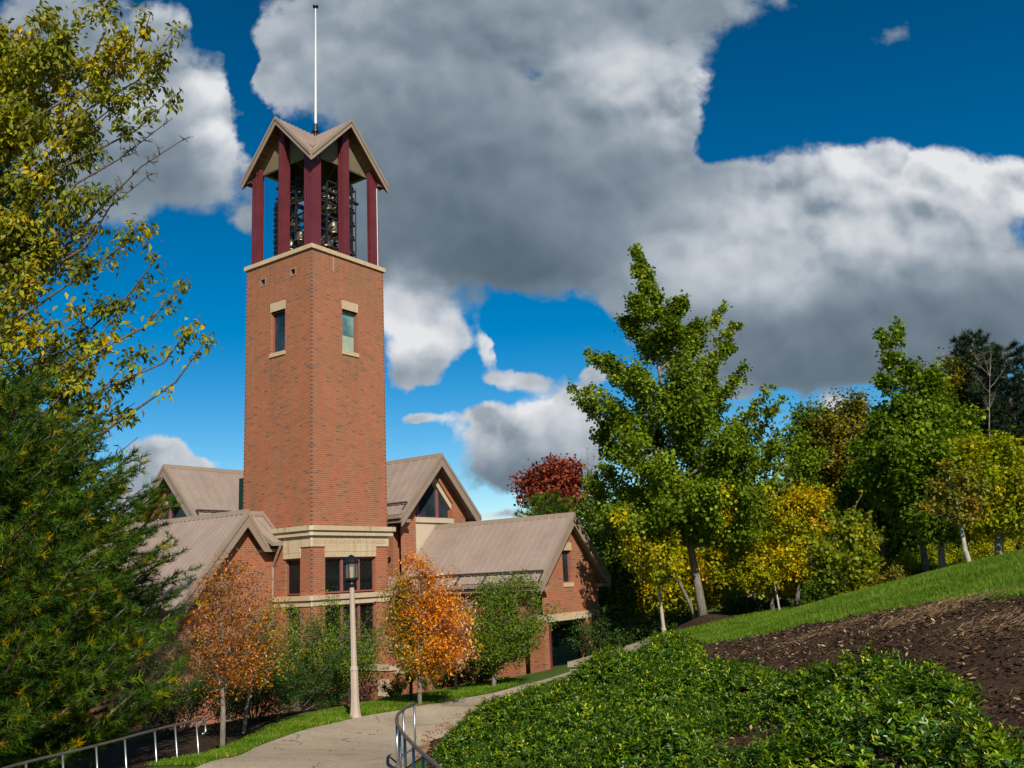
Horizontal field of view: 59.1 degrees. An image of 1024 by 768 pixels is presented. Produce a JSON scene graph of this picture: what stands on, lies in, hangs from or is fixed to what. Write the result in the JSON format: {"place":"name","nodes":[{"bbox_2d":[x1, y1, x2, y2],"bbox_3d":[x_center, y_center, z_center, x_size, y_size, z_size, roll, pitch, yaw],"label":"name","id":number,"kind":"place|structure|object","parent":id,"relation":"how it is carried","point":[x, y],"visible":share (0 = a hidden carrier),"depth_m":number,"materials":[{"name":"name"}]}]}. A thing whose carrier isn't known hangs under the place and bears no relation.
{"place":"outdoors","nodes":[
{"label":"outdoors","id":0,"kind":"place"},
{"bbox_2d":[144,677,520,765],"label":"lawn grass","id":1,"kind":"structure","parent":0,"point":[267,733],"depth_m":25.50,"materials":[{"name":"green plant"}]},
{"bbox_2d":[196,672,569,767],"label":"path","id":2,"kind":"structure","parent":0,"point":[364,750],"depth_m":22.18,"materials":[{"name":"beige concrete"}]},
{"bbox_2d":[0,0,1023,528],"label":"sky","id":3,"kind":"structure","parent":0,"point":[828,172],"materials":[{"name":"blue"}]},
{"bbox_2d":[42,549,1023,767],"bbox_3d":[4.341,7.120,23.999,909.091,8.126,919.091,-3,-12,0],"label":"ground","id":4,"kind":"structure","parent":0,"point":[561,658],"depth_m":34.65,"materials":[{"name":"soil"}]},
{"bbox_2d":[0,362,203,767],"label":"white pine","id":5,"kind":"object","parent":4,"relation":"on","point":[45,538],"visible":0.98,"depth_m":17.42,"materials":[{"name":"green plant"}]},
{"bbox_2d":[2,718,206,767],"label":"handrail","id":6,"kind":"object","parent":4,"relation":"on","point":[61,754],"visible":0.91,"depth_m":17.00,"materials":[{"name":"metal"}]},
{"bbox_2d":[0,0,223,568],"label":"magnolia tree","id":7,"kind":"object","parent":4,"relation":"on","point":[25,127],"visible":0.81,"depth_m":21.23,"materials":[{"name":"green plant"}]},
{"bbox_2d":[161,548,284,747],"bbox_3d":[-6.587,6.320,21.277,2.488,4.916,2.552,-10,-14,31],"label":"ornamental pear tree","id":8,"kind":"object","parent":4,"relation":"on","point":[224,657],"visible":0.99,"depth_m":21.21,"materials":[{"name":"orange plant"}]},
{"bbox_2d":[6,676,508,767],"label":"soil bed","id":9,"kind":"object","parent":4,"relation":"on","point":[140,754],"visible":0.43,"depth_m":22.14,"materials":[{"name":"brown soil"}]},
{"bbox_2d":[122,625,265,741],"bbox_3d":[-9.170,8.597,26.121,4.194,3.154,3.708,4,-14,-30],"label":"shrub","id":10,"kind":"object","parent":9,"relation":"on","point":[193,695],"visible":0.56,"depth_m":25.57,"materials":[{"name":"green plant"}]},
{"bbox_2d":[200,563,255,721],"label":"tree","id":11,"kind":"object","parent":9,"relation":"on","point":[225,619],"visible":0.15,"depth_m":34.51,"materials":[{"name":"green plant"}]},
{"bbox_2d":[178,629,312,723],"bbox_3d":[-7.814,8.812,26.871,3.982,2.771,3.025,-3,-12,0],"label":"shrub","id":12,"kind":"object","parent":9,"relation":"on","point":[284,692],"visible":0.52,"depth_m":26.45,"materials":[{"name":"green plant"}]},
{"bbox_2d":[231,592,312,733],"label":"ornamental pear tree","id":13,"kind":"object","parent":9,"relation":"on","point":[272,614],"visible":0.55,"depth_m":23.68,"materials":[{"name":"orange plant"}]},
{"bbox_2d":[262,620,349,711],"bbox_3d":[-7.241,9.714,30.722,3.597,3.235,2.832,2,-13,-20],"label":"shrub","id":14,"kind":"object","parent":9,"relation":"on","point":[332,673],"visible":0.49,"depth_m":30.59,"materials":[{"name":"green plant"}]},
{"bbox_2d":[241,678,322,718],"bbox_3d":[-9.486,13.429,37.034,4.600,2.600,0.400,-11,-15,35],"label":"shrub","id":15,"kind":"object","parent":4,"relation":"on","point":[303,708],"depth_m":36.63,"materials":[{"name":"green plant"}]},
{"bbox_2d":[241,4,395,669],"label":"bell tower","id":16,"kind":"structure","parent":4,"relation":"on","point":[314,483],"depth_m":44.88,"materials":[{"name":"brick"}]},
{"bbox_2d":[273,310,284,352],"bbox_3d":[-11.581,-2.581,45.237,1.070,2.210,0.080,-11,-15,35],"label":"window","id":17,"kind":"structure","parent":16,"relation":"in","point":[279,317],"depth_m":45.37,"materials":[{"name":"blue glass"}]},
{"bbox_2d":[287,559,299,594],"bbox_3d":[-10.084,8.989,42.042,1.080,1.630,0.080,-11,-15,35],"label":"window","id":18,"kind":"structure","parent":16,"relation":"in","point":[293,565],"depth_m":42.17,"materials":[{"name":"black glass"}]},
{"bbox_2d":[287,607,299,655],"bbox_3d":[-9.948,11.865,41.424,1.080,3.140,0.080,-11,-15,35],"label":"window","id":19,"kind":"structure","parent":16,"relation":"in","point":[298,607],"depth_m":41.71,"materials":[{"name":"black glass"}]},
{"bbox_2d":[342,310,355,352],"bbox_3d":[-8.365,-2.615,45.790,0.080,2.210,1.060,-11,-15,35],"label":"window","id":20,"kind":"structure","parent":16,"relation":"in","point":[348,318],"depth_m":46.01,"materials":[{"name":"teal glass"}]},
{"bbox_2d":[325,557,373,592],"bbox_3d":[-7.803,9.127,43.186,0.090,1.630,3.300,-11,-15,35],"label":"window","id":21,"kind":"structure","parent":16,"relation":"in","point":[335,575],"depth_m":43.00,"materials":[{"name":"black glass"}]},
{"bbox_2d":[325,603,374,663],"bbox_3d":[-7.667,12.004,42.568,0.090,3.140,3.300,-11,-15,35],"label":"window","id":22,"kind":"structure","parent":16,"relation":"in","point":[362,607],"depth_m":43.25,"materials":[{"name":"black glass"}]},
{"bbox_2d":[296,662,361,708],"bbox_3d":[-6.884,11.173,33.383,2.804,2.094,2.944,-10,-14,29],"label":"shrub","id":23,"kind":"object","parent":4,"relation":"on","point":[345,689],"visible":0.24,"depth_m":33.10,"materials":[{"name":"green plant"}]},
{"bbox_2d":[52,453,610,732],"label":"brick chapel","id":24,"kind":"structure","parent":4,"relation":"on","point":[432,511],"depth_m":44.51,"materials":[{"name":"brown brick"}]},
{"bbox_2d":[158,491,186,519],"bbox_3d":[-18.300,6.677,49.386,3.200,2.550,0.300,-11,-15,35],"label":"window","id":25,"kind":"structure","parent":24,"relation":"in","point":[178,512],"depth_m":49.69,"materials":[{"name":"blue glass"}]},
{"bbox_2d":[415,478,450,517],"bbox_3d":[-4.512,6.150,49.967,0.300,2.550,3.150,-11,-15,35],"label":"window","id":26,"kind":"structure","parent":24,"relation":"in","point":[434,503],"depth_m":50.23,"materials":[{"name":"blue glass"}]},
{"bbox_2d":[562,550,569,582],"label":"window","id":27,"kind":"structure","parent":24,"relation":"in","point":[565,553],"depth_m":44.27,"materials":[{"name":"black glass"}]},
{"bbox_2d":[271,590,397,704],"bbox_3d":[-6.660,9.963,33.794,4.739,4.678,4.470,5,-14,-32],"label":"shrub","id":28,"kind":"object","parent":4,"relation":"on","point":[365,659],"visible":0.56,"depth_m":33.43,"materials":[{"name":"green plant"}]},
{"bbox_2d":[172,680,517,765],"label":"fallen leaves","id":29,"kind":"object","parent":4,"relation":"on","point":[428,737],"visible":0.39,"depth_m":23.63,"materials":[{"name":"orange plant"}]},
{"bbox_2d":[343,555,360,718],"bbox_3d":[-4.588,7.402,26.074,0.470,4.870,0.463,-4,-12,0],"label":"lamp post","id":30,"kind":"object","parent":4,"relation":"on","point":[353,691],"visible":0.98,"depth_m":25.99,"materials":[{"name":"concrete"}]},
{"bbox_2d":[305,659,462,704],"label":"garden wall","id":31,"kind":"structure","parent":4,"relation":"on","point":[368,693],"depth_m":36.71,"materials":[{"name":"red brick"}]},
{"bbox_2d":[380,671,408,697],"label":"shrub","id":32,"kind":"object","parent":4,"relation":"on","point":[395,691],"visible":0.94,"depth_m":32.41,"materials":[{"name":"green plant"}]},
{"bbox_2d":[405,672,415,700],"bbox_3d":[-3.257,9.881,29.109,0.400,1.190,0.400,-3,-12,0],"label":"bollard light","id":33,"kind":"object","parent":4,"relation":"on","point":[410,690],"visible":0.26,"depth_m":29.06,"materials":[{"name":"black paint"}]},
{"bbox_2d":[395,702,441,767],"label":"handrail","id":34,"kind":"object","parent":4,"relation":"on","point":[400,731],"visible":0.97,"depth_m":15.43,"materials":[{"name":"silver metal"}]},
{"bbox_2d":[371,548,484,705],"bbox_3d":[-2.662,7.696,28.215,3.665,5.134,3.534,-3,-12,0],"label":"ornamental pear tree","id":35,"kind":"object","parent":4,"relation":"on","point":[418,656],"visible":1,"depth_m":27.83,"materials":[{"name":"orange plant"}]},
{"bbox_2d":[417,656,467,689],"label":"shrub","id":36,"kind":"object","parent":4,"relation":"on","point":[435,685],"visible":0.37,"depth_m":36.04,"materials":[{"name":"green plant"}]},
{"bbox_2d":[451,664,460,690],"bbox_3d":[-2.023,10.694,32.502,0.400,1.190,0.400,-3,-12,0],"label":"bollard light","id":37,"kind":"object","parent":4,"relation":"on","point":[455,680],"visible":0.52,"depth_m":32.46,"materials":[{"name":"black paint"}]},
{"bbox_2d":[445,655,491,686],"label":"shrub","id":38,"kind":"object","parent":4,"relation":"on","point":[468,675],"visible":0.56,"depth_m":35.52,"materials":[{"name":"green plant"}]},
{"bbox_2d":[453,567,564,687],"bbox_3d":[-0.282,9.122,33.358,4.496,4.548,4.155,-3,-12,0],"label":"ornamental pear tree","id":39,"kind":"object","parent":4,"relation":"on","point":[502,643],"visible":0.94,"depth_m":32.67,"materials":[{"name":"green plant"}]},
{"bbox_2d":[514,489,578,646],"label":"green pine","id":40,"kind":"object","parent":4,"relation":"on","point":[552,507],"visible":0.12,"depth_m":62.97,"materials":[{"name":"green plant"}]},
{"bbox_2d":[506,452,592,514],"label":"red maple tree","id":41,"kind":"object","parent":4,"relation":"on","point":[554,475],"visible":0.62,"depth_m":70.99,"materials":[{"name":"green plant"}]},
{"bbox_2d":[537,589,609,658],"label":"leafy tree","id":42,"kind":"object","parent":4,"relation":"on","point":[561,628],"visible":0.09,"depth_m":51.77,"materials":[{"name":"green plant"}]},
{"bbox_2d":[580,447,602,517],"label":"bare tree","id":43,"kind":"object","parent":4,"relation":"on","point":[589,462],"visible":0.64,"depth_m":76.25,"materials":[{"name":"grey plant"}]},
{"bbox_2d":[567,488,627,568],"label":"leafy tree","id":44,"kind":"object","parent":4,"relation":"on","point":[590,529],"visible":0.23,"depth_m":58.57,"materials":[{"name":"green plant"}]},
{"bbox_2d":[552,607,653,655],"bbox_3d":[4.478,12.239,44.486,5.337,2.637,3.856,-3,-12,0],"label":"wood edge shrub","id":45,"kind":"object","parent":4,"relation":"on","point":[623,636],"visible":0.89,"depth_m":43.94,"materials":[{"name":"green plant"}]},
{"bbox_2d":[567,639,658,672],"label":"retaining wall","id":46,"kind":"structure","parent":4,"relation":"on","point":[570,664],"depth_m":23.71,"materials":[{"name":"concrete"}]},
{"bbox_2d":[591,523,659,621],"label":"leafy tree","id":47,"kind":"object","parent":4,"relation":"on","point":[620,595],"visible":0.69,"depth_m":48.20,"materials":[{"name":"green plant"}]},
{"bbox_2d":[602,609,675,643],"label":"wood edge shrub","id":48,"kind":"object","parent":4,"relation":"on","point":[655,627],"visible":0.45,"depth_m":45.68,"materials":[{"name":"green plant"}]},
{"bbox_2d":[605,507,696,618],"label":"leaning trunk tree","id":49,"kind":"object","parent":4,"relation":"on","point":[658,564],"visible":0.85,"depth_m":41.18,"materials":[{"name":"yellow plant"}]},
{"bbox_2d":[630,550,678,617],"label":"yellow tree","id":50,"kind":"object","parent":4,"relation":"on","point":[645,598],"visible":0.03,"depth_m":62.75,"materials":[{"name":"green plant"}]},
{"bbox_2d":[657,582,665,633],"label":"tree trunk","id":51,"kind":"object","parent":4,"relation":"on","point":[663,628],"visible":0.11,"depth_m":43.06,"materials":[{"name":"wood"}]},
{"bbox_2d":[645,606,697,629],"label":"wood edge shrub","id":52,"kind":"object","parent":4,"relation":"on","point":[684,617],"visible":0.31,"depth_m":46.92,"materials":[{"name":"green plant"}]},
{"bbox_2d":[635,542,714,619],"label":"yellow tree","id":53,"kind":"object","parent":4,"relation":"on","point":[672,592],"visible":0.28,"depth_m":61.19,"materials":[{"name":"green plant"}]},
{"bbox_2d":[681,537,706,558],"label":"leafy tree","id":54,"kind":"object","parent":4,"relation":"on","point":[699,549],"depth_m":70.69,"materials":[{"name":"green plant"}]},
{"bbox_2d":[661,614,737,634],"bbox_3d":[8.855,11.366,42.524,3.960,1.001,3.960,-3,-12,0],"label":"mulch ring","id":55,"kind":"object","parent":4,"relation":"on","point":[706,618],"visible":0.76,"depth_m":41.75,"materials":[{"name":"brown soil"}]},
{"bbox_2d":[566,242,837,616],"bbox_3d":[9.044,2.182,44.867,11.895,19.464,9.686,5,-15,-34],"label":"maple tree","id":56,"kind":"object","parent":4,"relation":"on","point":[710,496],"visible":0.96,"depth_m":43.10,"materials":[{"name":"green plant"}]},
{"bbox_2d":[636,602,804,642],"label":"meadow grass","id":57,"kind":"structure","parent":4,"relation":"on","point":[740,618],"depth_m":39.24,"materials":[{"name":"green plant"}]},
{"bbox_2d":[425,593,1023,767],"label":"mulch bed","id":58,"kind":"object","parent":4,"relation":"on","point":[1001,685],"visible":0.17,"depth_m":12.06,"materials":[{"name":"brown wood"}]},
{"bbox_2d":[431,587,1023,766],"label":"straw","id":59,"kind":"object","parent":58,"relation":"on","point":[951,609],"visible":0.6,"depth_m":14.84,"materials":[{"name":"brown plant"}]},
{"bbox_2d":[428,629,1023,767],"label":"ground cover","id":60,"kind":"object","parent":4,"relation":"on","point":[650,736],"visible":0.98,"depth_m":9.81,"materials":[{"name":"green plant"}]},
{"bbox_2d":[683,543,777,612],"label":"yellow tree","id":61,"kind":"object","parent":4,"relation":"on","point":[712,579],"visible":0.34,"depth_m":59.33,"materials":[{"name":"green plant"}]},
{"bbox_2d":[714,585,769,614],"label":"wood edge shrub","id":62,"kind":"object","parent":4,"relation":"on","point":[742,604],"visible":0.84,"depth_m":46.99,"materials":[{"name":"green plant"}]},
{"bbox_2d":[740,593,774,603],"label":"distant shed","id":63,"kind":"structure","parent":4,"relation":"on","point":[756,595],"depth_m":50.31,"materials":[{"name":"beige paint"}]},
{"bbox_2d":[720,527,809,609],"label":"yellow tree","id":64,"kind":"object","parent":4,"relation":"on","point":[758,561],"visible":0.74,"depth_m":41.40,"materials":[{"name":"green plant"}]},
{"bbox_2d":[757,595,792,608],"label":"wood edge shrub","id":65,"kind":"object","parent":4,"relation":"on","point":[783,603],"visible":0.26,"depth_m":47.99,"materials":[{"name":"green plant"}]},
{"bbox_2d":[773,583,779,609],"bbox_3d":[12.005,9.910,40.710,0.240,1.957,0.100,-3,-12,0],"label":"trunk","id":66,"kind":"object","parent":4,"relation":"on","point":[777,596],"visible":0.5,"depth_m":40.74,"materials":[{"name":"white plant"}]},
{"bbox_2d":[774,589,816,603],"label":"wood edge shrub","id":67,"kind":"object","parent":4,"relation":"on","point":[791,597],"visible":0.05,"depth_m":46.16,"materials":[{"name":"green plant"}]},
{"bbox_2d":[763,482,844,606],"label":"yellow tree","id":68,"kind":"object","parent":4,"relation":"on","point":[807,501],"visible":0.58,"depth_m":40.92,"materials":[{"name":"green plant"}]},
{"bbox_2d":[775,394,849,517],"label":"oak tree","id":69,"kind":"object","parent":4,"relation":"on","point":[799,419],"visible":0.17,"depth_m":51.93,"materials":[{"name":"green plant"}]},
{"bbox_2d":[797,575,873,603],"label":"wood edge shrub","id":70,"kind":"object","parent":4,"relation":"on","point":[812,595],"visible":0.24,"depth_m":38.66,"materials":[{"name":"green plant"}]},
{"bbox_2d":[803,387,876,514],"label":"oak tree","id":71,"kind":"object","parent":4,"relation":"on","point":[847,417],"visible":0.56,"depth_m":49.64,"materials":[{"name":"green plant"}]},
{"bbox_2d":[795,490,888,596],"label":"multi stem tree","id":72,"kind":"object","parent":4,"relation":"on","point":[844,561],"visible":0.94,"depth_m":28.93,"materials":[{"name":"green plant"}]},
{"bbox_2d":[698,550,1023,643],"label":"hill grass","id":73,"kind":"structure","parent":4,"relation":"on","point":[920,588],"depth_m":19.80,"materials":[{"name":"green plant"}]},
{"bbox_2d":[828,439,918,561],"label":"maple tree","id":74,"kind":"object","parent":4,"relation":"on","point":[893,534],"visible":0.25,"depth_m":44.94,"materials":[{"name":"green plant"}]},
{"bbox_2d":[863,557,914,586],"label":"wood edge shrub","id":75,"kind":"object","parent":4,"relation":"on","point":[892,573],"visible":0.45,"depth_m":38.29,"materials":[{"name":"green plant"}]},
{"bbox_2d":[873,544,919,574],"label":"wood edge shrub","id":76,"kind":"object","parent":4,"relation":"on","point":[890,558],"visible":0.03,"depth_m":42.73,"materials":[{"name":"green plant"}]},
{"bbox_2d":[876,547,946,575],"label":"wood edge shrub","id":77,"kind":"object","parent":4,"relation":"on","point":[916,569],"visible":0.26,"depth_m":39.77,"materials":[{"name":"green plant"}]},
{"bbox_2d":[843,315,989,572],"bbox_3d":[18.065,2.928,40.213,7.053,12.430,5.607,-3,-12,0],"label":"maple tree","id":78,"kind":"object","parent":4,"relation":"on","point":[898,418],"visible":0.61,"depth_m":39.73,"materials":[{"name":"green plant"}]},
{"bbox_2d":[874,534,960,564],"bbox_3d":[20.600,7.577,47.304,5.295,6.314,5.055,-6,-13,16],"label":"shrub","id":79,"kind":"object","parent":4,"relation":"on","point":[894,553],"visible":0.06,"depth_m":46.19,"materials":[{"name":"green plant"}]},
{"bbox_2d":[887,424,988,568],"bbox_3d":[18.363,5.077,37.381,4.834,6.846,4.842,-3,-12,0],"label":"maple tree","id":80,"kind":"object","parent":4,"relation":"on","point":[926,456],"visible":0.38,"depth_m":37.17,"materials":[{"name":"green plant"}]},
{"bbox_2d":[907,534,974,566],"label":"wood edge shrub","id":81,"kind":"object","parent":4,"relation":"on","point":[949,561],"visible":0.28,"depth_m":42.83,"materials":[{"name":"yellow plant"}]},
{"bbox_2d":[901,346,994,545],"bbox_3d":[25.930,4.152,51.981,6.395,13.198,5.607,-3,-12,0],"label":"oak tree","id":82,"kind":"object","parent":4,"relation":"on","point":[956,373],"visible":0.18,"depth_m":52.12,"materials":[{"name":"green plant"}]},
{"bbox_2d":[908,459,994,561],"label":"sparse tree","id":83,"kind":"object","parent":4,"relation":"on","point":[971,503],"visible":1,"depth_m":27.47,"materials":[{"name":"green plant"}]},
{"bbox_2d":[945,537,979,558],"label":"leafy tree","id":84,"kind":"object","parent":4,"relation":"on","point":[947,543],"depth_m":57.49,"materials":[{"name":"green plant"}]},
{"bbox_2d":[940,421,1023,555],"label":"yellow maple tree","id":85,"kind":"object","parent":4,"relation":"on","point":[997,455],"visible":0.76,"depth_m":29.25,"materials":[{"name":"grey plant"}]},
{"bbox_2d":[946,328,1019,543],"bbox_3d":[27.629,3.404,52.210,4.904,13.771,4.935,-3,-12,0],"label":"dark pine","id":86,"kind":"object","parent":4,"relation":"on","point":[964,341],"visible":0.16,"depth_m":52.66,"materials":[{"name":"green plant"}]},
{"bbox_2d":[971,345,1003,546],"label":"bare tree","id":87,"kind":"object","parent":4,"relation":"on","point":[986,386],"visible":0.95,"depth_m":46.83,"materials":[{"name":"grey plant"}]},
{"bbox_2d":[954,534,1023,563],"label":"wood edge shrub","id":88,"kind":"object","parent":4,"relation":"on","point":[986,550],"visible":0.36,"depth_m":40.79,"materials":[{"name":"yellow plant"}]},
{"bbox_2d":[965,339,1023,448],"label":"dark pine","id":89,"kind":"object","parent":4,"relation":"on","point":[1001,408],"visible":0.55,"depth_m":48.23,"materials":[{"name":"green plant"}]},
{"bbox_2d":[976,529,1023,550],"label":"leafy tree","id":90,"kind":"object","parent":4,"relation":"on","point":[1018,547],"visible":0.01,"depth_m":56.04,"materials":[{"name":"green plant"}]}
]}

